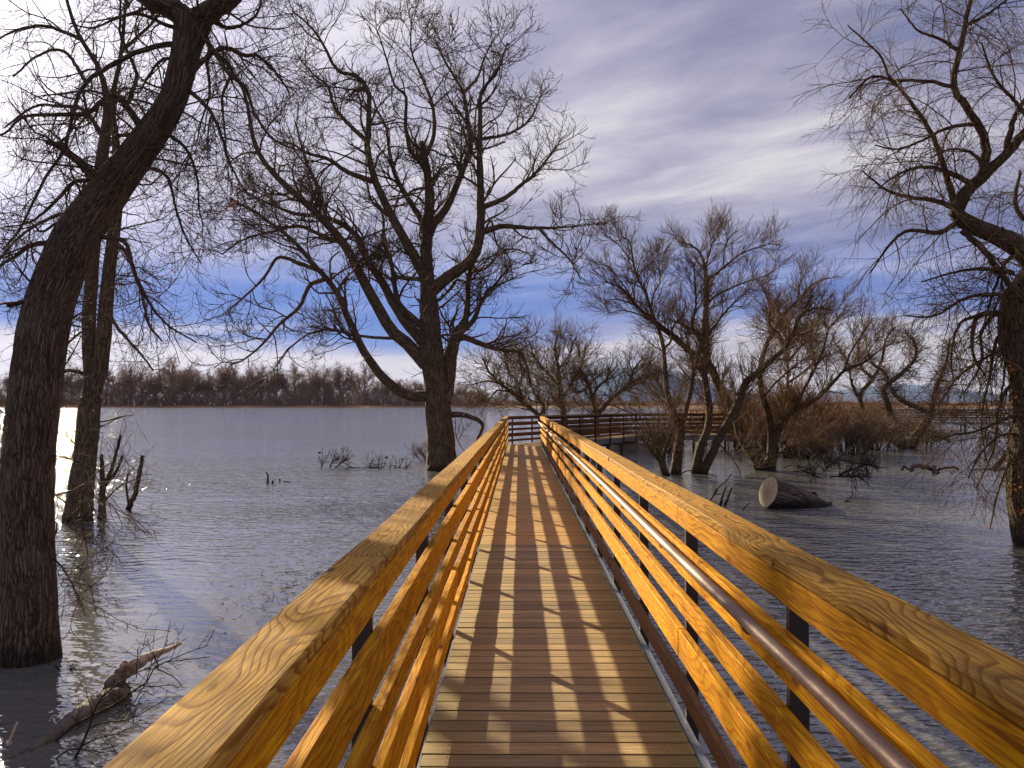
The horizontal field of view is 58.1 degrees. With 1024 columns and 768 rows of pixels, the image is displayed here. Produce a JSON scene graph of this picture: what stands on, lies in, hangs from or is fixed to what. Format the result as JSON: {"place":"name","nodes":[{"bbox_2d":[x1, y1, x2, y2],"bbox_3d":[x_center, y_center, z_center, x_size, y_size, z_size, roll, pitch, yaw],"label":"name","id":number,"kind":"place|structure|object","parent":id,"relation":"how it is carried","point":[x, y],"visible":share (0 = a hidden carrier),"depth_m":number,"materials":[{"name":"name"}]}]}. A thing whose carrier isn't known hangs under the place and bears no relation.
{"place":"outdoors","nodes":[
{"label":"outdoors","id":0,"kind":"place"},
{"bbox_2d":[210,552,341,632],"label":"water weeds","id":1,"kind":"object","parent":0,"point":[283,583],"visible":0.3,"depth_m":11.73,"materials":[{"name":"brown plant"}]},
{"bbox_2d":[0,404,1008,406],"bbox_3d":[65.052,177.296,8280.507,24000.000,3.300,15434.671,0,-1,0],"label":"ground","id":2,"kind":"structure","parent":0,"point":[328,405],"depth_m":579.54,"materials":[{"name":"brown soil"}]},
{"bbox_2d":[0,371,8,397],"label":"tree","id":3,"kind":"object","parent":2,"relation":"on","point":[5,385],"visible":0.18,"depth_m":600.40,"materials":[{"name":"brown plant"}]},
{"bbox_2d":[62,374,75,393],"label":"tree","id":4,"kind":"object","parent":2,"relation":"on","point":[67,383],"visible":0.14,"depth_m":598.41,"materials":[{"name":"brown plant"}]},
{"bbox_2d":[63,362,82,400],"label":"tree","id":5,"kind":"object","parent":2,"relation":"on","point":[74,385],"visible":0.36,"depth_m":601.37,"materials":[{"name":"brown plant"}]},
{"bbox_2d":[71,362,106,395],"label":"tree","id":6,"kind":"object","parent":2,"relation":"on","point":[77,385],"visible":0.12,"depth_m":603.91,"materials":[{"name":"brown plant"}]},
{"bbox_2d":[80,368,121,396],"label":"tree","id":7,"kind":"object","parent":2,"relation":"on","point":[111,377],"visible":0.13,"depth_m":617.07,"materials":[{"name":"brown plant"}]},
{"bbox_2d":[104,363,143,395],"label":"tree","id":8,"kind":"object","parent":2,"relation":"on","point":[118,381],"visible":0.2,"depth_m":610.92,"materials":[{"name":"brown plant"}]},
{"bbox_2d":[117,357,163,405],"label":"tree","id":9,"kind":"object","parent":2,"relation":"on","point":[139,380],"visible":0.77,"depth_m":592.66,"materials":[{"name":"brown plant"}]},
{"bbox_2d":[144,369,169,402],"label":"tree","id":10,"kind":"object","parent":2,"relation":"on","point":[148,374],"visible":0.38,"depth_m":595.84,"materials":[{"name":"brown plant"}]},
{"bbox_2d":[148,353,201,405],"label":"tree","id":11,"kind":"object","parent":2,"relation":"on","point":[182,378],"visible":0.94,"depth_m":588.80,"materials":[{"name":"brown plant"}]},
{"bbox_2d":[156,356,213,397],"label":"tree","id":12,"kind":"object","parent":2,"relation":"on","point":[194,370],"visible":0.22,"depth_m":618.54,"materials":[{"name":"brown plant"}]},
{"bbox_2d":[192,372,220,398],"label":"tree","id":13,"kind":"object","parent":2,"relation":"on","point":[200,385],"visible":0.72,"depth_m":611.91,"materials":[{"name":"brown plant"}]},
{"bbox_2d":[203,362,239,394],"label":"tree","id":14,"kind":"object","parent":2,"relation":"on","point":[218,376],"visible":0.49,"depth_m":615.26,"materials":[{"name":"brown plant"}]},
{"bbox_2d":[211,364,253,396],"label":"tree","id":15,"kind":"object","parent":2,"relation":"on","point":[234,370],"visible":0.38,"depth_m":610.40,"materials":[{"name":"brown plant"}]},
{"bbox_2d":[228,366,267,403],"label":"tree","id":16,"kind":"object","parent":2,"relation":"on","point":[240,384],"visible":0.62,"depth_m":598.19,"materials":[{"name":"brown plant"}]},
{"bbox_2d":[244,357,273,395],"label":"tree","id":17,"kind":"object","parent":2,"relation":"on","point":[259,371],"visible":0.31,"depth_m":616.07,"materials":[{"name":"brown plant"}]},
{"bbox_2d":[259,365,292,398],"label":"tree","id":18,"kind":"object","parent":2,"relation":"on","point":[270,384],"visible":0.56,"depth_m":608.68,"materials":[{"name":"brown plant"}]},
{"bbox_2d":[273,362,309,402],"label":"tree","id":19,"kind":"object","parent":2,"relation":"on","point":[295,371],"visible":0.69,"depth_m":610.27,"materials":[{"name":"brown plant"}]},
{"bbox_2d":[295,366,326,398],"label":"tree","id":20,"kind":"object","parent":2,"relation":"on","point":[304,376],"visible":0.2,"depth_m":614.89,"materials":[{"name":"brown plant"}]},
{"bbox_2d":[305,364,342,403],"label":"tree","id":21,"kind":"object","parent":2,"relation":"on","point":[317,382],"visible":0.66,"depth_m":597.86,"materials":[{"name":"brown plant"}]},
{"bbox_2d":[322,360,359,405],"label":"tree","id":22,"kind":"object","parent":2,"relation":"on","point":[338,376],"visible":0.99,"depth_m":588.91,"materials":[{"name":"brown plant"}]},
{"bbox_2d":[348,361,380,404],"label":"tree","id":23,"kind":"object","parent":2,"relation":"on","point":[364,383],"visible":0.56,"depth_m":613.00,"materials":[{"name":"brown plant"}]},
{"bbox_2d":[371,371,404,401],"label":"tree","id":24,"kind":"object","parent":2,"relation":"on","point":[383,388],"visible":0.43,"depth_m":604.69,"materials":[{"name":"plant"}]},
{"bbox_2d":[392,378,410,400],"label":"tree","id":25,"kind":"object","parent":2,"relation":"on","point":[404,384],"visible":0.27,"depth_m":608.71,"materials":[{"name":"plant"}]},
{"bbox_2d":[407,377,424,390],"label":"tree","id":26,"kind":"object","parent":2,"relation":"on","point":[419,385],"visible":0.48,"depth_m":616.87,"materials":[{"name":"plant"}]},
{"bbox_2d":[454,381,476,404],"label":"tree","id":27,"kind":"object","parent":2,"relation":"on","point":[459,391],"visible":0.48,"depth_m":596.33,"materials":[{"name":"plant"}]},
{"bbox_2d":[473,387,490,405],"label":"tree","id":28,"kind":"object","parent":2,"relation":"on","point":[482,395],"visible":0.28,"depth_m":589.52,"materials":[{"name":"plant"}]},
{"bbox_2d":[493,388,510,403],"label":"tree","id":29,"kind":"object","parent":2,"relation":"on","point":[502,396],"visible":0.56,"depth_m":604.71,"materials":[{"name":"plant"}]},
{"bbox_2d":[0,385,1008,405],"bbox_3d":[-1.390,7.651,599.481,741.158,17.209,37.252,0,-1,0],"label":"undergrowth","id":30,"kind":"object","parent":2,"relation":"on","point":[374,399],"visible":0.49,"depth_m":590.51,"materials":[{"name":"brown plant"}]},
{"bbox_2d":[695,393,703,403],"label":"tree","id":31,"kind":"object","parent":2,"relation":"on","point":[698,398],"visible":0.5,"depth_m":595.44,"materials":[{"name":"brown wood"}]},
{"bbox_2d":[0,407,1023,767],"bbox_3d":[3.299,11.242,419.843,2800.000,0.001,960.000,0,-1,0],"label":"water","id":32,"kind":"structure","parent":0,"point":[230,523],"depth_m":15.05,"materials":[{"name":"grey liquid"}]},
{"bbox_2d":[7,722,18,745],"bbox_3d":[-3.023,2.119,5.580,0.069,0.146,0.019,0,-1,0],"label":"reed stub","id":33,"kind":"object","parent":32,"relation":"on","point":[11,736],"visible":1,"depth_m":5.58,"materials":[{"name":"plant"}]},
{"bbox_2d":[54,661,79,669],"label":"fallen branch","id":34,"kind":"object","parent":32,"relation":"on","point":[55,666],"visible":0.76,"depth_m":7.97,"materials":[{"name":"brown wood"}]},
{"bbox_2d":[5,687,131,758],"bbox_3d":[-3.151,2.434,6.610,0.191,0.246,1.341,0,-1,11],"label":"driftwood log","id":35,"kind":"object","parent":32,"relation":"on","point":[67,721],"visible":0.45,"depth_m":6.59,"materials":[{"name":"brown wood"}]},
{"bbox_2d":[54,629,214,741],"bbox_3d":[-2.666,2.143,6.245,1.290,0.955,0.290,0,-1,0],"label":"fallen branch","id":36,"kind":"object","parent":35,"relation":"on","point":[86,718],"visible":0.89,"depth_m":6.28,"materials":[{"name":"brown wood"}]},
{"bbox_2d":[0,0,195,522],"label":"twin stemmed tree","id":37,"kind":"object","parent":32,"relation":"in","point":[91,396],"visible":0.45,"depth_m":17.89,"materials":[{"name":"brown plant"}]},
{"bbox_2d":[55,622,187,759],"bbox_3d":[-2.568,2.010,6.015,0.908,0.968,0.415,0,-1,0],"label":"fallen branch","id":38,"kind":"object","parent":32,"relation":"on","point":[92,715],"visible":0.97,"depth_m":5.97,"materials":[{"name":"brown wood"}]},
{"bbox_2d":[94,416,155,518],"bbox_3d":[-7.908,1.684,18.395,1.669,2.211,1.174,0,-1,0],"label":"dead snag","id":39,"kind":"object","parent":32,"relation":"on","point":[109,474],"visible":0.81,"depth_m":18.42,"materials":[{"name":"brown wood"}]},
{"bbox_2d":[108,442,162,510],"bbox_3d":[-8.089,1.968,19.757,1.364,1.530,1.317,1,-1,-29],"label":"leaning stake","id":40,"kind":"object","parent":32,"relation":"on","point":[130,501],"visible":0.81,"depth_m":19.79,"materials":[{"name":"plant"}]},
{"bbox_2d":[103,642,181,690],"bbox_3d":[-3.029,2.318,7.576,0.241,0.241,0.692,0,-1,16],"label":"driftwood log","id":41,"kind":"object","parent":32,"relation":"on","point":[144,659],"visible":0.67,"depth_m":7.44,"materials":[{"name":"wood"}]},
{"bbox_2d":[0,0,349,668],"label":"leaning tree","id":42,"kind":"object","parent":32,"relation":"on","point":[30,616],"visible":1,"depth_m":8.65,"materials":[{"name":"brown plant"}]},
{"bbox_2d":[266,472,273,483],"bbox_3d":[-6.973,2.751,26.506,0.236,0.435,0.076,0,-1,0],"label":"dead stake","id":43,"kind":"object","parent":32,"relation":"on","point":[267,481],"visible":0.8,"depth_m":26.49,"materials":[{"name":"brown wood"}]},
{"bbox_2d":[317,447,414,468],"bbox_3d":[-5.258,2.617,33.080,3.633,0.890,1.204,0,-1,0],"label":"floating brush","id":44,"kind":"object","parent":32,"relation":"on","point":[345,458],"visible":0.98,"depth_m":32.98,"materials":[{"name":"brown wood"}]},
{"bbox_2d":[158,0,644,470],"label":"cottonwood tree","id":45,"kind":"object","parent":32,"relation":"in","point":[432,360],"visible":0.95,"depth_m":31.78,"materials":[{"name":"brown plant"}]},
{"bbox_2d":[401,443,425,460],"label":"willow thicket shrub","id":46,"kind":"object","parent":32,"relation":"on","point":[420,451],"visible":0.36,"depth_m":36.99,"materials":[{"name":"brown plant"}]},
{"bbox_2d":[452,327,561,439],"bbox_3d":[-0.480,0.335,46.205,6.106,6.461,5.142,0,-1,0],"label":"bare tree","id":47,"kind":"object","parent":32,"relation":"on","point":[519,396],"visible":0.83,"depth_m":45.90,"materials":[{"name":"brown plant"}]},
{"bbox_2d":[505,306,610,437],"bbox_3d":[2.321,-0.561,53.909,6.659,8.403,4.724,0,-1,-14],"label":"bare tree","id":48,"kind":"object","parent":32,"relation":"on","point":[556,349],"visible":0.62,"depth_m":53.83,"materials":[{"name":"brown plant"}]},
{"bbox_2d":[103,416,1023,767],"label":"boardwalk","id":49,"kind":"structure","parent":32,"relation":"on","point":[545,656],"depth_m":3.82,"materials":[{"name":"brown wood"}]},
{"bbox_2d":[508,413,638,457],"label":"boardwalk","id":50,"kind":"structure","parent":32,"relation":"on","point":[607,439],"depth_m":40.03,"materials":[{"name":"brown wood"}]},
{"bbox_2d":[539,334,687,434],"bbox_3d":[5.534,0.286,50.067,8.029,6.407,4.362,0,-1,-8],"label":"bare tree","id":51,"kind":"object","parent":32,"relation":"on","point":[587,387],"visible":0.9,"depth_m":49.86,"materials":[{"name":"brown plant"}]},
{"bbox_2d":[610,443,653,451],"bbox_3d":[5.790,3.377,44.933,1.800,0.960,1.400,-1,-2,40],"label":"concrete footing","id":52,"kind":"object","parent":32,"relation":"on","point":[628,447],"visible":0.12,"depth_m":44.20,"materials":[{"name":"grey concrete"}]},
{"bbox_2d":[590,373,705,475],"bbox_3d":[4.368,1.321,29.429,3.744,3.319,2.481,0,-1,0],"label":"pollard stump","id":53,"kind":"object","parent":32,"relation":"on","point":[660,459],"visible":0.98,"depth_m":29.38,"materials":[{"name":"brown plant"}]},
{"bbox_2d":[579,201,729,474],"bbox_3d":[4.918,-1.508,30.536,4.994,9.271,3.051,-1,-2,39],"label":"willow tree","id":54,"kind":"object","parent":32,"relation":"in","point":[676,465],"visible":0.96,"depth_m":29.94,"materials":[{"name":"brown plant"}]},
{"bbox_2d":[625,422,696,454],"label":"willow thicket shrub","id":55,"kind":"object","parent":32,"relation":"on","point":[669,451],"visible":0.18,"depth_m":41.66,"materials":[{"name":"brown plant"}]},
{"bbox_2d":[623,353,700,417],"bbox_3d":[9.621,0.735,58.018,6.191,6.066,4.124,0,-1,-8],"label":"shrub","id":56,"kind":"object","parent":32,"relation":"on","point":[657,387],"visible":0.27,"depth_m":57.83,"materials":[{"name":"brown plant"}]},
{"bbox_2d":[661,399,723,445],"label":"willow thicket shrub","id":57,"kind":"object","parent":32,"relation":"on","point":[697,404],"visible":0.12,"depth_m":49.79,"materials":[{"name":"brown plant"}]},
{"bbox_2d":[678,470,716,476],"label":"fallen branch","id":58,"kind":"object","parent":32,"relation":"on","point":[695,470],"visible":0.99,"depth_m":28.89,"materials":[{"name":"wood"}]},
{"bbox_2d":[618,413,806,449],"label":"boardwalk","id":59,"kind":"structure","parent":32,"relation":"on","point":[713,436],"depth_m":45.83,"materials":[{"name":"brown wood"}]},
{"bbox_2d":[709,474,731,499],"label":"dead branch","id":60,"kind":"object","parent":32,"relation":"on","point":[715,491],"visible":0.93,"depth_m":21.90,"materials":[{"name":"brown wood"}]},
{"bbox_2d":[719,487,732,505],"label":"dead branch","id":61,"kind":"object","parent":32,"relation":"on","point":[726,501],"visible":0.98,"depth_m":20.80,"materials":[{"name":"brown wood"}]},
{"bbox_2d":[701,389,775,448],"bbox_3d":[11.999,1.809,47.166,4.546,3.270,5.836,0,-1,2],"label":"willow thicket shrub","id":62,"kind":"object","parent":32,"relation":"on","point":[729,430],"visible":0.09,"depth_m":46.64,"materials":[{"name":"brown plant"}]},
{"bbox_2d":[633,197,863,474],"bbox_3d":[7.503,-1.696,30.094,7.217,9.546,3.778,0,-1,0],"label":"willow tree","id":63,"kind":"object","parent":32,"relation":"in","point":[699,463],"visible":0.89,"depth_m":30.19,"materials":[{"name":"brown plant"}]},
{"bbox_2d":[573,240,926,470],"bbox_3d":[7.749,-1.007,31.564,11.919,8.113,3.595,0,-1,-3],"label":"willow tree","id":64,"kind":"object","parent":32,"relation":"in","point":[794,404],"visible":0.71,"depth_m":31.50,"materials":[{"name":"brown plant"}]},
{"bbox_2d":[683,409,821,429],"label":"boardwalk","id":65,"kind":"structure","parent":32,"relation":"on","point":[703,412],"depth_m":79.25,"materials":[{"name":"brown wood"}]},
{"bbox_2d":[720,373,801,452],"bbox_3d":[12.538,1.361,43.743,5.836,4.040,4.546,1,-2,-44],"label":"willow thicket shrub","id":66,"kind":"object","parent":32,"relation":"on","point":[763,441],"visible":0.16,"depth_m":43.53,"materials":[{"name":"brown plant"}]},
{"bbox_2d":[678,409,884,425],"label":"boardwalk","id":67,"kind":"structure","parent":32,"relation":"on","point":[811,410],"depth_m":82.02,"materials":[{"name":"brown wood"}]},
{"bbox_2d":[759,477,832,508],"bbox_3d":[6.480,2.542,20.563,1.943,0.966,0.686,0,-1,-17],"label":"sawn log","id":68,"kind":"object","parent":32,"relation":"on","point":[775,493],"visible":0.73,"depth_m":20.21,"materials":[{"name":"brown wood"}]},
{"bbox_2d":[734,281,860,402],"bbox_3d":[15.314,-1.326,49.592,6.817,8.969,4.576,0,-1,0],"label":"bare tree","id":69,"kind":"object","parent":32,"relation":"on","point":[787,363],"visible":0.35,"depth_m":49.57,"materials":[{"name":"brown plant"}]},
{"bbox_2d":[744,373,863,457],"bbox_3d":[12.620,1.365,39.516,5.836,3.848,4.546,0,-1,-18],"label":"willow thicket shrub","id":70,"kind":"object","parent":32,"relation":"on","point":[787,428],"visible":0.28,"depth_m":39.57,"materials":[{"name":"brown plant"}]},
{"bbox_2d":[765,426,845,458],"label":"willow thicket shrub","id":71,"kind":"object","parent":32,"relation":"on","point":[820,449],"visible":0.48,"depth_m":38.46,"materials":[{"name":"brown plant"}]},
{"bbox_2d":[768,378,862,453],"bbox_3d":[13.857,1.526,42.678,4.546,3.655,5.836,0,-1,12],"label":"willow thicket shrub","id":72,"kind":"object","parent":32,"relation":"on","point":[831,413],"visible":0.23,"depth_m":42.46,"materials":[{"name":"brown plant"}]},
{"bbox_2d":[800,487,831,503],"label":"drift branch","id":73,"kind":"object","parent":32,"relation":"on","point":[816,494],"visible":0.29,"depth_m":20.77,"materials":[{"name":"brown wood"}]},
{"bbox_2d":[784,444,888,492],"bbox_3d":[8.466,2.200,23.900,2.832,1.285,1.048,0,-1,0],"label":"floating brush","id":74,"kind":"object","parent":32,"relation":"on","point":[865,461],"visible":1,"depth_m":23.84,"materials":[{"name":"brown plant"}]},
{"bbox_2d":[796,408,899,454],"bbox_3d":[15.009,2.192,41.705,4.703,2.269,3.729,-1,-1,27],"label":"willow thicket shrub","id":75,"kind":"object","parent":32,"relation":"on","point":[855,438],"visible":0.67,"depth_m":41.27,"materials":[{"name":"brown plant"}]},
{"bbox_2d":[844,481,852,502],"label":"bent twig","id":76,"kind":"object","parent":32,"relation":"on","point":[845,501],"visible":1,"depth_m":20.58,"materials":[{"name":"brown wood"}]},
{"bbox_2d":[827,392,901,445],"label":"willow thicket shrub","id":77,"kind":"object","parent":32,"relation":"on","point":[847,404],"visible":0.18,"depth_m":49.61,"materials":[{"name":"brown plant"}]},
{"bbox_2d":[830,315,904,444],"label":"crooked tree","id":78,"kind":"object","parent":32,"relation":"on","point":[862,389],"visible":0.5,"depth_m":52.16,"materials":[{"name":"brown plant"}]},
{"bbox_2d":[839,408,907,450],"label":"willow thicket shrub","id":79,"kind":"object","parent":32,"relation":"on","point":[880,440],"visible":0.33,"depth_m":45.41,"materials":[{"name":"brown plant"}]},
{"bbox_2d":[850,394,897,415],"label":"willow thicket shrub","id":80,"kind":"object","parent":32,"relation":"on","point":[870,403],"visible":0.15,"depth_m":124.24,"materials":[{"name":"brown plant"}]},
{"bbox_2d":[868,405,921,440],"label":"willow thicket shrub","id":81,"kind":"object","parent":32,"relation":"on","point":[897,420],"visible":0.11,"depth_m":55.44,"materials":[{"name":"brown plant"}]},
{"bbox_2d":[782,0,1023,546],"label":"twisted tree","id":82,"kind":"object","parent":32,"relation":"on","point":[1009,328],"visible":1,"depth_m":14.92,"materials":[{"name":"brown plant"}]},
{"bbox_2d":[853,318,966,448],"bbox_3d":[20.276,0.115,46.857,6.624,6.929,3.115,0,-1,0],"label":"crooked tree","id":83,"kind":"object","parent":32,"relation":"on","point":[887,384],"visible":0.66,"depth_m":46.68,"materials":[{"name":"brown plant"}]},
{"bbox_2d":[899,418,955,446],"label":"willow thicket shrub","id":84,"kind":"object","parent":32,"relation":"on","point":[907,432],"visible":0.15,"depth_m":49.56,"materials":[{"name":"brown plant"}]},
{"bbox_2d":[901,463,959,474],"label":"drift branch","id":85,"kind":"object","parent":32,"relation":"on","point":[912,467],"visible":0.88,"depth_m":26.82,"materials":[{"name":"brown wood"}]},
{"bbox_2d":[927,402,973,416],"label":"willow thicket shrub","id":86,"kind":"object","parent":32,"relation":"on","point":[952,411],"visible":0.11,"depth_m":148.78,"materials":[{"name":"brown plant"}]},
{"bbox_2d":[896,409,1009,429],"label":"boardwalk","id":87,"kind":"structure","parent":32,"relation":"on","point":[956,419],"depth_m":79.75,"materials":[{"name":"brown wood"}]},
{"bbox_2d":[973,453,1004,471],"bbox_3d":[13.192,2.142,25.355,1.124,0.568,0.218,0,-1,0],"label":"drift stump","id":88,"kind":"object","parent":32,"relation":"on","point":[999,464],"visible":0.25,"depth_m":25.30,"materials":[{"name":"brown wood"}]},
{"bbox_2d":[0,0,1023,396],"label":"sky","id":89,"kind":"structure","parent":0,"point":[685,104],"materials":[{"name":"blue"}]},
{"bbox_2d":[77,367,1008,403],"bbox_3d":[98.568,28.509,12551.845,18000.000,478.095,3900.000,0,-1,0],"label":"mountains","id":90,"kind":"structure","parent":0,"point":[915,388],"depth_m":11247.27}
]}

